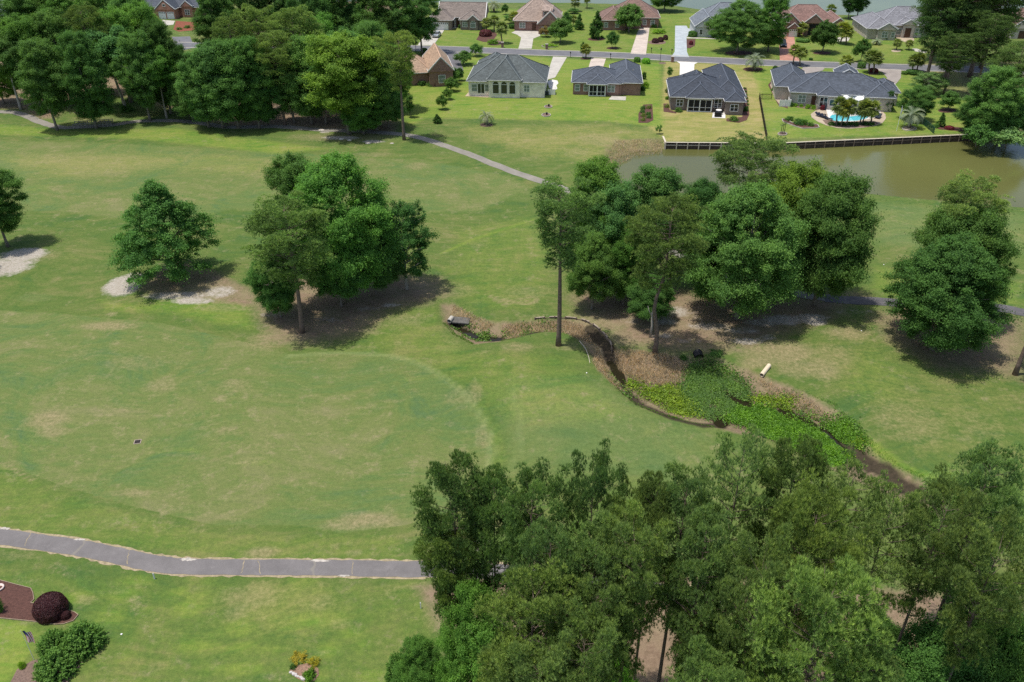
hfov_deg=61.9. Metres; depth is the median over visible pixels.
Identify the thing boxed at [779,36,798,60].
driveway
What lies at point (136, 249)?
oak tree
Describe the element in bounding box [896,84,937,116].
broadleaf tree
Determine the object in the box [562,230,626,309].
broadleaf tree
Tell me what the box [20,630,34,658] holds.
garden flag
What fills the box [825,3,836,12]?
palm tree
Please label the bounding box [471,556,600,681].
tree
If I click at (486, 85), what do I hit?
window
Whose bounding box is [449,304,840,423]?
reeds
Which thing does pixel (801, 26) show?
palm tree
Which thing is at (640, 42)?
driveway
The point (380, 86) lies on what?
broadleaf tree
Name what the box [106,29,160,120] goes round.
broadleaf tree
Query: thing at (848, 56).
palm tree
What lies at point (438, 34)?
parked car
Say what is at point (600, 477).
pine tree
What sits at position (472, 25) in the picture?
window
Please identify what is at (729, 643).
broadleaf tree
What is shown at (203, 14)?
broadleaf tree
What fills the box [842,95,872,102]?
awning
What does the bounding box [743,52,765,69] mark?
palm tree
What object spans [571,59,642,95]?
house
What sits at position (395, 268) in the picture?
broadleaf tree
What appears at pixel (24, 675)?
flower bed
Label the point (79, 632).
shrub
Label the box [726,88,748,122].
flower bed
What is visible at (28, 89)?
broadleaf tree
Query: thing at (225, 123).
broadleaf tree
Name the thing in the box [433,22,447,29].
garage door
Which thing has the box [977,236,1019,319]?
broadleaf tree
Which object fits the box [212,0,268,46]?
broadleaf tree
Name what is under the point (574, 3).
palm tree
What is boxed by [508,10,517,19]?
palm tree
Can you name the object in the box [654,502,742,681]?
pine tree
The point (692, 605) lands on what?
oak tree
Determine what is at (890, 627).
broadleaf tree
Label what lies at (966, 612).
broadleaf tree
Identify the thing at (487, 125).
flower bed
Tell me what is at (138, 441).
drain grate
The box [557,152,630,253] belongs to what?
broadleaf tree
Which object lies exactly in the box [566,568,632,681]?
pine tree
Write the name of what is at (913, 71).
shrub
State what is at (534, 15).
house
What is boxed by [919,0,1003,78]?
pine tree
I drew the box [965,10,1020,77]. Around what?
pine tree
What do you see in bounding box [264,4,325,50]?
pine tree
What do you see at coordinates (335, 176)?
broadleaf tree
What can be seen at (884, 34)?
window
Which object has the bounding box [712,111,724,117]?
patio
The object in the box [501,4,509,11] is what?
tree
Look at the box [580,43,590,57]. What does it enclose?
palm tree
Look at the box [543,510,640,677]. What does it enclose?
pine tree
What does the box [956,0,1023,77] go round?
pine tree
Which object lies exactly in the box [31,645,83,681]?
shrub
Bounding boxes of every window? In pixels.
[438,75,445,82]
[470,21,475,27]
[471,84,476,90]
[485,84,488,91]
[492,81,498,93]
[501,81,506,93]
[509,81,515,93]
[519,23,524,27]
[524,85,529,91]
[575,84,579,90]
[607,85,614,91]
[676,99,683,105]
[714,99,721,107]
[730,104,738,111]
[797,95,806,102]
[818,97,827,106]
[829,99,837,105]
[881,32,887,37]
[895,28,901,34]
[914,28,921,34]
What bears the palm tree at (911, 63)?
on the ground at (250, 424)
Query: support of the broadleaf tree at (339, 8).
on the ground at (250, 424)
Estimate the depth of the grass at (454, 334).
91.49 m
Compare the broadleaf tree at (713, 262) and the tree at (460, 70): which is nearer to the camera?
the broadleaf tree at (713, 262)
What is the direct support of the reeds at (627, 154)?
on the ground at (250, 424)
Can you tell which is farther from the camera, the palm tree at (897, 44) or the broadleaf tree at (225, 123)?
the palm tree at (897, 44)
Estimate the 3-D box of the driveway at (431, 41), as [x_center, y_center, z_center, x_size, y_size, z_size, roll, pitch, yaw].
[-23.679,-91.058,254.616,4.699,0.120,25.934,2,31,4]
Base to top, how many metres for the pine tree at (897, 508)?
22.468 m
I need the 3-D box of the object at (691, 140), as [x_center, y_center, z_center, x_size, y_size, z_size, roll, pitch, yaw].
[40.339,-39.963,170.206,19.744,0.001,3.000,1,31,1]
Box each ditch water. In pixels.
[455,327,501,341]
[606,361,907,494]
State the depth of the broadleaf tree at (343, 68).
164.48 m
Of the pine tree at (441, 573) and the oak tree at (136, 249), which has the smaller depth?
the pine tree at (441, 573)
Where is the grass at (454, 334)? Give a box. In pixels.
[444,322,926,476]
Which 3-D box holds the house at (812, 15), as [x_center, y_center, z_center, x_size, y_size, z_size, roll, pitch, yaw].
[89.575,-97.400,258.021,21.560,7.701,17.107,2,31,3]
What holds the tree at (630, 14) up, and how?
on the ground at (250, 424)
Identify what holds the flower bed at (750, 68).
on the ground at (250, 424)
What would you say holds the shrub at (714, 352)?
on the ground at (250, 424)
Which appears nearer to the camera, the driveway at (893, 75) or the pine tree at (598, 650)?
the pine tree at (598, 650)
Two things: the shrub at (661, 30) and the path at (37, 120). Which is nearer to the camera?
the path at (37, 120)
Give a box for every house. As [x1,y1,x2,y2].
[144,0,211,18]
[400,42,454,86]
[430,1,488,29]
[466,52,549,97]
[513,0,562,33]
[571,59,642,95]
[599,0,660,29]
[666,63,746,114]
[689,2,742,36]
[770,63,901,111]
[771,4,843,36]
[851,6,926,39]
[996,7,1023,38]
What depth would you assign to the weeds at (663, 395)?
95.00 m
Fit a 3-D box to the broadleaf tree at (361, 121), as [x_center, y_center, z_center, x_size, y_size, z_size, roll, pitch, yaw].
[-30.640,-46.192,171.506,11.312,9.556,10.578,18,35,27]
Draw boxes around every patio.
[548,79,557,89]
[609,96,625,99]
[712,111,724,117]
[896,37,913,41]
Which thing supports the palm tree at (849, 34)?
on the ground at (250, 424)
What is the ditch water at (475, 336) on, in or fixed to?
on the ground at (250, 424)
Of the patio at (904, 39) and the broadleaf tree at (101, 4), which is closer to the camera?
the broadleaf tree at (101, 4)
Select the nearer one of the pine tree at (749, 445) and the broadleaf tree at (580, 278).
the pine tree at (749, 445)
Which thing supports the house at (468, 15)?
on the ground at (250, 424)
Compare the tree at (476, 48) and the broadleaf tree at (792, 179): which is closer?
the broadleaf tree at (792, 179)
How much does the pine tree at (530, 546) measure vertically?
21.586 m
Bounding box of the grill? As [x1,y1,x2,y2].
[714,111,721,116]
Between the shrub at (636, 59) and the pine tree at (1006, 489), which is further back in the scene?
the shrub at (636, 59)
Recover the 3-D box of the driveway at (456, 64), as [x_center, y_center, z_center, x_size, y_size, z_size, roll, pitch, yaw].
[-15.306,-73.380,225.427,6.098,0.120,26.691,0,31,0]
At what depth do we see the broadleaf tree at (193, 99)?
171.09 m
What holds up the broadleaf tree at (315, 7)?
on the ground at (250, 424)
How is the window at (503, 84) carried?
in the house at (495, 75)
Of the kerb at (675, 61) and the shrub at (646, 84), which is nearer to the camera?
the shrub at (646, 84)
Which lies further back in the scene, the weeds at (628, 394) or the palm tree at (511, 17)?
the palm tree at (511, 17)
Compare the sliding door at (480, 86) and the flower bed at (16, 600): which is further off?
the sliding door at (480, 86)
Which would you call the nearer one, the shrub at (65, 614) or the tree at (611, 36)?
the shrub at (65, 614)
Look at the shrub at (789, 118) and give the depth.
181.35 m
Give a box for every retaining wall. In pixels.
[534,316,612,352]
[662,136,764,149]
[783,134,981,149]
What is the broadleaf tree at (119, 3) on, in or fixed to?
on the ground at (250, 424)
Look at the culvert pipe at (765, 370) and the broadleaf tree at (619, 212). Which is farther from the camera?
the broadleaf tree at (619, 212)
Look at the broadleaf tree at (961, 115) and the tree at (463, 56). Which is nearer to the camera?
the broadleaf tree at (961, 115)
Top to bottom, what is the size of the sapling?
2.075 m
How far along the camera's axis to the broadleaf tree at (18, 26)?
180.57 m
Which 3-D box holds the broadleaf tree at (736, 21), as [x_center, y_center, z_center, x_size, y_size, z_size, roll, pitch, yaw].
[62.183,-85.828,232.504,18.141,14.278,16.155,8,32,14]
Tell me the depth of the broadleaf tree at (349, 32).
174.12 m
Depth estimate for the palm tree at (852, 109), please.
176.01 m
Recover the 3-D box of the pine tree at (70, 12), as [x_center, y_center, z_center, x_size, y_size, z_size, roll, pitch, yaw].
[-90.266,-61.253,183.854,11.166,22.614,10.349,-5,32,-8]
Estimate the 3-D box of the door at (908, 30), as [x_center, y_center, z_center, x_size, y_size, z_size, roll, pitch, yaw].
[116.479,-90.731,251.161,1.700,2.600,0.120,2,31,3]
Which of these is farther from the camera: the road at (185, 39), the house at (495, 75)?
the road at (185, 39)
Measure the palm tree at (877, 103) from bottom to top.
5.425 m
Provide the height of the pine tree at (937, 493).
22.417 m
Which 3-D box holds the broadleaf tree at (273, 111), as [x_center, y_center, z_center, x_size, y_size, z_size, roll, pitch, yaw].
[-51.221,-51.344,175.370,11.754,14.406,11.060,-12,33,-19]
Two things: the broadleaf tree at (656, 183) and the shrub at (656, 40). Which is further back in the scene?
the shrub at (656, 40)
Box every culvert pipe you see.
[447,316,453,322]
[693,349,703,357]
[759,363,770,376]
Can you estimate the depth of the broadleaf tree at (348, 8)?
214.41 m
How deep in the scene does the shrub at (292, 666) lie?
63.70 m
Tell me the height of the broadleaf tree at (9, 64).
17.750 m
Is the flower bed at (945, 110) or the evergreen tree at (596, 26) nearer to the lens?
the flower bed at (945, 110)
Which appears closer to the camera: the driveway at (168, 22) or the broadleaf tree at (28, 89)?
the broadleaf tree at (28, 89)
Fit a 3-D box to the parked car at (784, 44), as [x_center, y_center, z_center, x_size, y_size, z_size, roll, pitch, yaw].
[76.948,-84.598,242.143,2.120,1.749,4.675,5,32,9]
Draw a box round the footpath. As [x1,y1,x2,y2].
[686,37,714,38]
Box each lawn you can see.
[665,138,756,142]
[763,131,966,141]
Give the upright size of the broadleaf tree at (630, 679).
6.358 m
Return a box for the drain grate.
[133,439,141,443]
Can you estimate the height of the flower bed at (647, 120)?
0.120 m
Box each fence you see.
[548,89,554,94]
[759,93,767,140]
[779,97,791,106]
[919,115,934,132]
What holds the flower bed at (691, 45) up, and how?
on the ground at (250, 424)
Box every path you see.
[0,110,824,300]
[0,529,663,587]
[823,294,1023,315]
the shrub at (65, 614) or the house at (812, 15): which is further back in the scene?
the house at (812, 15)
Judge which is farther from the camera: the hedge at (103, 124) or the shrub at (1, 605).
the hedge at (103, 124)
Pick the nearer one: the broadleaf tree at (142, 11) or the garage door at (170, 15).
the broadleaf tree at (142, 11)
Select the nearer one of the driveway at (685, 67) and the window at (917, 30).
the driveway at (685, 67)
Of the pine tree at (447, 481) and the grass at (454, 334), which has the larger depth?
the grass at (454, 334)
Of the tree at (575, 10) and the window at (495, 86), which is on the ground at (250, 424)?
the tree at (575, 10)
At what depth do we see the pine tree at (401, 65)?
161.54 m
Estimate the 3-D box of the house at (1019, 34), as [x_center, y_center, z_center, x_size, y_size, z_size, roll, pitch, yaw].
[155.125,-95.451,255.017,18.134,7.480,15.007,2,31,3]
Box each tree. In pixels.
[0,0,36,47]
[0,12,50,105]
[0,31,23,109]
[0,62,21,103]
[0,167,30,246]
[1,0,64,44]
[12,35,69,130]
[19,65,52,101]
[29,5,82,105]
[38,0,80,44]
[52,28,118,128]
[61,1,112,102]
[73,0,112,30]
[75,21,135,110]
[85,3,141,102]
[104,0,153,12]
[104,178,225,289]
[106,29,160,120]
[119,0,166,35]
[135,16,185,113]
[136,44,179,117]
[161,41,188,87]
[162,79,193,118]
[172,49,222,127]
[185,39,235,125]
[186,37,238,128]
[187,37,263,128]
[188,0,235,46]
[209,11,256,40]
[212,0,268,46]
[225,35,276,128]
[233,3,284,106]
[239,190,335,333]
[240,58,287,125]
[241,250,299,317]
[251,0,296,40]
[252,29,300,125]
[256,146,332,239]
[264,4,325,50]
[264,147,404,299]
[265,43,309,122]
[274,33,325,123]
[280,0,331,45]
[294,51,335,123]
[297,29,388,134]
[301,11,335,36]
[307,231,366,306]
[313,0,372,31]
[323,26,362,78]
[338,2,372,33]
[338,89,387,133]
[348,219,408,294]
[349,39,399,129]
[351,0,397,44]
[352,16,392,44]
[369,0,421,45]
[371,30,416,140]
[373,85,406,127]
[377,199,439,289]
[384,42,416,102]
[388,633,442,681]
[404,95,413,115]
[405,0,442,53]
[409,449,507,620]
[413,514,480,619]
[430,575,516,681]
[432,114,441,123]
[435,94,447,106]
[441,89,452,97]
[443,76,460,88]
[444,615,511,681]
[452,50,472,63]
[453,68,460,79]
[457,67,463,80]
[468,42,484,53]
[469,462,525,598]
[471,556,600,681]
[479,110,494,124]
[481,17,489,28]
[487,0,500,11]
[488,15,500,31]
[489,634,581,681]
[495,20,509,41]
[497,456,574,602]
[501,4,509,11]
[504,13,513,22]
[505,515,585,675]
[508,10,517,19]
[529,175,606,346]
[539,26,549,35]
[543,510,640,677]
[543,595,623,681]
[548,17,574,42]
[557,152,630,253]
[560,437,627,597]
[561,9,571,23]
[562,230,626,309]
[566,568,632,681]
[567,8,579,13]
[569,0,579,7]
[571,15,576,23]
[574,14,584,29]
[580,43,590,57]
[584,497,675,681]
[585,174,641,280]
[589,11,603,39]
[590,474,655,599]
[597,223,651,304]
[605,30,620,44]
[605,658,641,681]
[613,2,645,31]
[618,468,677,681]
[622,191,709,353]
[623,272,677,320]
[625,159,687,269]
[647,459,720,681]
[648,307,652,337]
[650,0,683,11]
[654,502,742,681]
[664,634,748,681]
[666,621,764,681]
[667,66,672,74]
[672,178,817,320]
[672,601,721,681]
[676,175,724,255]
[681,550,741,671]
[684,204,736,277]
[694,422,778,606]
[703,13,721,28]
[708,0,773,52]
[709,130,800,237]
[712,521,814,680]
[729,595,800,681]
[738,433,833,604]
[738,552,899,681]
[742,467,873,681]
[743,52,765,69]
[754,219,817,299]
[755,0,792,51]
[756,155,833,249]
[771,165,887,305]
[788,44,800,63]
[793,440,894,614]
[794,46,809,65]
[797,21,808,36]
[808,19,844,52]
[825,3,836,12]
[829,607,907,673]
[830,95,848,124]
[836,98,853,125]
[836,640,906,681]
[838,21,851,43]
[838,53,854,65]
[839,468,930,642]
[841,0,861,18]
[841,25,856,44]
[844,96,858,125]
[851,37,873,60]
[854,0,870,14]
[856,102,870,123]
[857,98,874,122]
[858,603,1005,681]
[862,48,880,72]
[864,99,882,122]
[865,50,885,72]
[871,38,881,44]
[878,229,1023,354]
[885,90,894,111]
[892,38,901,49]
[893,461,989,650]
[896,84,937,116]
[898,105,925,127]
[904,39,913,49]
[904,200,1023,302]
[905,53,921,68]
[907,71,950,93]
[909,2,941,58]
[911,0,972,80]
[914,52,926,68]
[918,437,1023,625]
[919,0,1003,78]
[919,458,1023,624]
[922,168,1015,246]
[931,31,979,94]
[936,112,945,126]
[936,504,1023,681]
[937,90,961,109]
[937,581,1023,629]
[951,98,994,129]
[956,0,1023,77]
[961,65,1023,130]
[961,602,1023,681]
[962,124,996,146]
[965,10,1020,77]
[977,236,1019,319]
[978,0,1023,67]
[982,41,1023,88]
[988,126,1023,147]
[995,87,1023,130]
[1012,243,1023,375]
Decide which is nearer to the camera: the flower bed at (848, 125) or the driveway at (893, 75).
the flower bed at (848, 125)
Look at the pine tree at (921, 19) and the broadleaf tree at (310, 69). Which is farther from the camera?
the pine tree at (921, 19)
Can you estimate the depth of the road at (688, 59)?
229.80 m
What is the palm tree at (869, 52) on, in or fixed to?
on the flower bed
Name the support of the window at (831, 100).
in the house at (794, 83)
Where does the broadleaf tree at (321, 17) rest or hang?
on the ground at (250, 424)
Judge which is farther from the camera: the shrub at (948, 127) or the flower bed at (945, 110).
the flower bed at (945, 110)
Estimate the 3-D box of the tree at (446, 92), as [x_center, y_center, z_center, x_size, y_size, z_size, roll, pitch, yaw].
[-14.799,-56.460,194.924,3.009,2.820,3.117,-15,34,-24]
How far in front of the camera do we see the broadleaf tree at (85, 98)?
170.38 m
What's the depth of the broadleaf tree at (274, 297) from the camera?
105.00 m
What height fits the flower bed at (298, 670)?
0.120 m
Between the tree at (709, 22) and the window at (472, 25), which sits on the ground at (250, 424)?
the tree at (709, 22)
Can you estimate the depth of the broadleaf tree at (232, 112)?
168.73 m
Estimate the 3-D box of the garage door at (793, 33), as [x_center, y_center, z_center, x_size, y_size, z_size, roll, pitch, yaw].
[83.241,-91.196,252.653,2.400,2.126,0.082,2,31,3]
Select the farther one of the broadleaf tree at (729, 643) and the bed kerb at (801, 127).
the bed kerb at (801, 127)
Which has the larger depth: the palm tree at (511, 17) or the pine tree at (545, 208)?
the palm tree at (511, 17)
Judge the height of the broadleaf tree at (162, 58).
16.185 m
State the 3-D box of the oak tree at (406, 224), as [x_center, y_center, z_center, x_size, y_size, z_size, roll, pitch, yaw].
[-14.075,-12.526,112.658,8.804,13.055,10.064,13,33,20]
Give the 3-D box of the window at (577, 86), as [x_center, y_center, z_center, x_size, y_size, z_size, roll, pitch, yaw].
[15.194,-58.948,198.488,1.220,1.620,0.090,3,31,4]
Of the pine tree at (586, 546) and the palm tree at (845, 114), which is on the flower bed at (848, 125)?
the palm tree at (845, 114)
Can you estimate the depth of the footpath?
251.13 m
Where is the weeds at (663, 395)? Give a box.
[621,376,867,459]
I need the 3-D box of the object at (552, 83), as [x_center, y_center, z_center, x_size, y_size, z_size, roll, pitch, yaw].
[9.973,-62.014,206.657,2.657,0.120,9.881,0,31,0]
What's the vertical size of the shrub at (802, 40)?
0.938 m
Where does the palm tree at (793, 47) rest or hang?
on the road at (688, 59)
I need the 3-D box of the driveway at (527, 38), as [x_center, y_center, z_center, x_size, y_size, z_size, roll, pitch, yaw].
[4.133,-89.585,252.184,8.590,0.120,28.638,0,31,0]
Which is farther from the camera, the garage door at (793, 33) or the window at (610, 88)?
the garage door at (793, 33)
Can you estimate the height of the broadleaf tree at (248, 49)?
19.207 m
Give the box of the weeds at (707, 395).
[672,354,763,423]
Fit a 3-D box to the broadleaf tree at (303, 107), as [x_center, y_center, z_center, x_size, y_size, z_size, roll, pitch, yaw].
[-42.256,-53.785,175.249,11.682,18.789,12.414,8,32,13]
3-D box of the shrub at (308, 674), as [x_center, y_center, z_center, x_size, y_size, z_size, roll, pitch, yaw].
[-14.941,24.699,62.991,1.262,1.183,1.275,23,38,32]
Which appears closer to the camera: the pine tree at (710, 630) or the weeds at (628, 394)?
the pine tree at (710, 630)
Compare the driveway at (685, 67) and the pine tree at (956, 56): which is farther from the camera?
the driveway at (685, 67)
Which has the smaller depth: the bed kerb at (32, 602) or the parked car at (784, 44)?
the bed kerb at (32, 602)
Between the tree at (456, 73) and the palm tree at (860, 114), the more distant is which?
the tree at (456, 73)
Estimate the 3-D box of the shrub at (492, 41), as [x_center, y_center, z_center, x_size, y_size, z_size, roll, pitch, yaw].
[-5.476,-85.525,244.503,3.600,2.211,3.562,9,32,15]
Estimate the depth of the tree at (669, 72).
210.49 m
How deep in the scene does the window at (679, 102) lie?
187.54 m
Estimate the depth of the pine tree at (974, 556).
47.37 m
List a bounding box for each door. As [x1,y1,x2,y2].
[158,12,166,18]
[167,12,174,18]
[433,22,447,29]
[477,83,484,93]
[532,23,535,30]
[788,29,797,36]
[810,96,815,105]
[904,28,911,36]
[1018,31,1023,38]
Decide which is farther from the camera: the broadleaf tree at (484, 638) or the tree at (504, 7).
the tree at (504, 7)
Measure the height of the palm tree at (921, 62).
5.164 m
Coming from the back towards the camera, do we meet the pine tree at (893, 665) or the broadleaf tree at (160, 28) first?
the broadleaf tree at (160, 28)
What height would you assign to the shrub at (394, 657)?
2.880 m
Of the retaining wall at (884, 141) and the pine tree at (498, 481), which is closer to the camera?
the pine tree at (498, 481)
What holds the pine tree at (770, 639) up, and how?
on the ground at (250, 424)
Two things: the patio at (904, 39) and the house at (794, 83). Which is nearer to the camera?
the house at (794, 83)
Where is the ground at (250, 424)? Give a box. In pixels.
[0,0,1023,681]
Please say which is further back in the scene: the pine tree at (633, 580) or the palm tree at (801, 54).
the palm tree at (801, 54)
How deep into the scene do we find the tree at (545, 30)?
251.53 m
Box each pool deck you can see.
[811,109,885,128]
[826,109,880,120]
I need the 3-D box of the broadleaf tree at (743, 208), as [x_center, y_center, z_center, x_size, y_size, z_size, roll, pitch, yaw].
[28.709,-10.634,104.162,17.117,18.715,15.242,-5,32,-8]
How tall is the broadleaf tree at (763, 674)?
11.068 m
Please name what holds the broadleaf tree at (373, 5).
on the ground at (250, 424)
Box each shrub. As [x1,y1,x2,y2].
[0,596,3,612]
[16,661,26,669]
[31,591,68,624]
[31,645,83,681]
[35,627,66,657]
[58,618,107,664]
[60,610,70,620]
[118,103,134,112]
[290,663,296,670]
[302,667,316,681]
[384,651,408,681]
[417,81,426,85]
[479,29,491,36]
[487,39,498,44]
[543,43,557,46]
[634,57,640,62]
[642,58,649,63]
[643,81,649,88]
[652,28,666,33]
[652,38,658,42]
[678,354,688,360]
[688,30,697,36]
[707,347,722,357]
[728,115,738,121]
[784,115,793,120]
[793,118,803,125]
[796,38,809,42]
[857,61,866,68]
[906,69,922,74]
[944,125,954,129]
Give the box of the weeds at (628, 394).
[451,315,872,453]
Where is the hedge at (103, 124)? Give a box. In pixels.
[72,119,112,128]
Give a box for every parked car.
[432,31,440,37]
[780,39,786,46]
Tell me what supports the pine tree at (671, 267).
on the ground at (250, 424)
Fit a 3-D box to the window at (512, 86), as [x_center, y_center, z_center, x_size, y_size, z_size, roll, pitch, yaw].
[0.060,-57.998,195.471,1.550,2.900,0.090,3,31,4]
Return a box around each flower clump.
[289,650,307,666]
[306,656,320,668]
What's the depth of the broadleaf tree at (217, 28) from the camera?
173.38 m
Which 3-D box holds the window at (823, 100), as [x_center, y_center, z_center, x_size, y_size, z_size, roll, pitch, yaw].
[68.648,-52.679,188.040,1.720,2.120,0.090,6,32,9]
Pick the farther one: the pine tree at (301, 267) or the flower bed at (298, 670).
the pine tree at (301, 267)
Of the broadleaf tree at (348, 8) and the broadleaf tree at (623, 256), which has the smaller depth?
the broadleaf tree at (623, 256)
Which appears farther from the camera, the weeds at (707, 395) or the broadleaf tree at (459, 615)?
the weeds at (707, 395)
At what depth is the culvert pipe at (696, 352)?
101.09 m
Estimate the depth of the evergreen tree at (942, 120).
177.07 m
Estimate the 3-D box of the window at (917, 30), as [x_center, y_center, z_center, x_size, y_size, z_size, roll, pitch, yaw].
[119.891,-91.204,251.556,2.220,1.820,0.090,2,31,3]
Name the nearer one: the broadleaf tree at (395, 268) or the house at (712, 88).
the broadleaf tree at (395, 268)
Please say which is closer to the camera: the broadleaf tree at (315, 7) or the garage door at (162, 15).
the broadleaf tree at (315, 7)
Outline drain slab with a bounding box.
[451,316,469,324]
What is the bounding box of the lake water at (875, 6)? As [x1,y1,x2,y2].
[348,0,1023,14]
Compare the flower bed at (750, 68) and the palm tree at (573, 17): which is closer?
the flower bed at (750, 68)
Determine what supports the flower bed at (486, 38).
on the ground at (250, 424)
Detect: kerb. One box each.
[0,580,78,624]
[184,47,985,72]
[186,42,986,66]
[782,118,819,128]
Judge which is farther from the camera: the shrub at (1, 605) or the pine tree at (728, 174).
the pine tree at (728, 174)
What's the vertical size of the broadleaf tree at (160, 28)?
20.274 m
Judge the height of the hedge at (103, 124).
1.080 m
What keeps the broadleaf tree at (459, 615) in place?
on the ground at (250, 424)
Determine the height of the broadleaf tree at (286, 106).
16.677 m
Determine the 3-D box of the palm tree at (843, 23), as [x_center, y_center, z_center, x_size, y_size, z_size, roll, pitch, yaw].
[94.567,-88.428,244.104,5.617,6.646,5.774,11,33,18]
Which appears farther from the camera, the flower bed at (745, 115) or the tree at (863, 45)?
the tree at (863, 45)
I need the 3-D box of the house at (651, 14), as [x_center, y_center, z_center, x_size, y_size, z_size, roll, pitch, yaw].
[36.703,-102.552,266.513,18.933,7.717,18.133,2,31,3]
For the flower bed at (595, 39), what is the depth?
250.04 m
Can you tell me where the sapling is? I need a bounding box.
[655,125,661,133]
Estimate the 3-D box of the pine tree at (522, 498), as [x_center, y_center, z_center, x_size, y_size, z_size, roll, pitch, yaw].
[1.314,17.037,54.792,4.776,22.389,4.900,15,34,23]
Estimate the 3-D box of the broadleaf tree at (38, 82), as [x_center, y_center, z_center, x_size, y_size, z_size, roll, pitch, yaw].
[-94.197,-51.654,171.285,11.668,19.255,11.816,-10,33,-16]
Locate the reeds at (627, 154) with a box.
[609,138,662,163]
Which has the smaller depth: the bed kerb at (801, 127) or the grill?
the bed kerb at (801, 127)
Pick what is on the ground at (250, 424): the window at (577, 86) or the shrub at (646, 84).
the shrub at (646, 84)
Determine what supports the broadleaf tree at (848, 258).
on the ground at (250, 424)
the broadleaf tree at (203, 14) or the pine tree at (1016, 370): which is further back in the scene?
the broadleaf tree at (203, 14)
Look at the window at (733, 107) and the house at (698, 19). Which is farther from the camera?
the house at (698, 19)
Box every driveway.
[163,20,174,24]
[418,30,443,44]
[446,52,462,69]
[512,31,539,48]
[548,57,566,78]
[589,58,605,66]
[630,27,649,53]
[673,26,690,56]
[677,61,696,74]
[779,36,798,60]
[802,67,823,72]
[877,68,900,83]
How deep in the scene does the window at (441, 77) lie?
204.49 m
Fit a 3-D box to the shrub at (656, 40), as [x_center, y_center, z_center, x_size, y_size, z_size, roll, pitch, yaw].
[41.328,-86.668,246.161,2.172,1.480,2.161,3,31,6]
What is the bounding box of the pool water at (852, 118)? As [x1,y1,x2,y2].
[830,115,865,120]
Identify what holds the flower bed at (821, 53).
on the ground at (250, 424)
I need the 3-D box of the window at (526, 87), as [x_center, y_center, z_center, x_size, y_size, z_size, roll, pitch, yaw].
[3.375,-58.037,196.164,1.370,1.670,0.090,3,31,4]
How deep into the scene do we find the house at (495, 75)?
196.50 m
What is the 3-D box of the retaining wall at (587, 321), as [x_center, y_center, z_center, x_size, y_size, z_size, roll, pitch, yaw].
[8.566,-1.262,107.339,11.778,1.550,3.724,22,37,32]
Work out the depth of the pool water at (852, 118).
182.84 m
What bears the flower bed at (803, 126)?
on the ground at (250, 424)
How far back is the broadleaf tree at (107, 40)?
178.51 m
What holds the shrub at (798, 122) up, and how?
on the ground at (250, 424)
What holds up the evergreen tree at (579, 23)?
on the ground at (250, 424)
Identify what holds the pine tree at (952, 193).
on the ground at (250, 424)
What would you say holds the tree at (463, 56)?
on the ground at (250, 424)
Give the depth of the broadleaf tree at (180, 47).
184.68 m
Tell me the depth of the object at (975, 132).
164.93 m
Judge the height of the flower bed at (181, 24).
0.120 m
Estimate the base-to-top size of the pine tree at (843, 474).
23.490 m
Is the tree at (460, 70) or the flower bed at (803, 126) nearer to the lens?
the flower bed at (803, 126)
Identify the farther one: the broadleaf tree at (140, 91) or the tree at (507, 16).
the tree at (507, 16)
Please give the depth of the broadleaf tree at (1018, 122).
165.22 m
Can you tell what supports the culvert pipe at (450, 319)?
on the ground at (250, 424)
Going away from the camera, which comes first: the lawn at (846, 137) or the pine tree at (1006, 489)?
the pine tree at (1006, 489)
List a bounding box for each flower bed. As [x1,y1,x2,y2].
[0,581,76,623]
[11,658,82,681]
[173,21,197,31]
[290,663,318,681]
[476,32,496,41]
[480,123,492,126]
[588,37,604,40]
[638,104,652,122]
[648,41,665,43]
[663,104,675,112]
[687,39,694,47]
[725,51,751,54]
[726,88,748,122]
[743,67,762,70]
[783,119,817,127]
[813,51,830,54]
[823,120,878,127]
[938,108,955,112]
[938,125,963,130]
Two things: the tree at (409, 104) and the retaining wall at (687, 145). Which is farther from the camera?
the tree at (409, 104)
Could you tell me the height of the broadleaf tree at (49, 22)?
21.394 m
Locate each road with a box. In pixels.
[172,36,193,49]
[193,43,1023,73]
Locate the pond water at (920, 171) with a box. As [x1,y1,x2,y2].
[613,140,1023,207]
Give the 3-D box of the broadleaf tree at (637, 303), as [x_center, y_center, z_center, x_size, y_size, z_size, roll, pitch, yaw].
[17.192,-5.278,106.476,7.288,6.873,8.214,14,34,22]
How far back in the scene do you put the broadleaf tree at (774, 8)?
230.64 m
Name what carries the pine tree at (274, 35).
on the ground at (250, 424)
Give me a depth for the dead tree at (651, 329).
103.95 m
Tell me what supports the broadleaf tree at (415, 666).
on the ground at (250, 424)
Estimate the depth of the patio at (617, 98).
196.22 m
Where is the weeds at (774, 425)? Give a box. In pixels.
[721,398,872,468]
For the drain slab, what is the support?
on the ground at (250, 424)
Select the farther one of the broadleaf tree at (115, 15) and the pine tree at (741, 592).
the broadleaf tree at (115, 15)

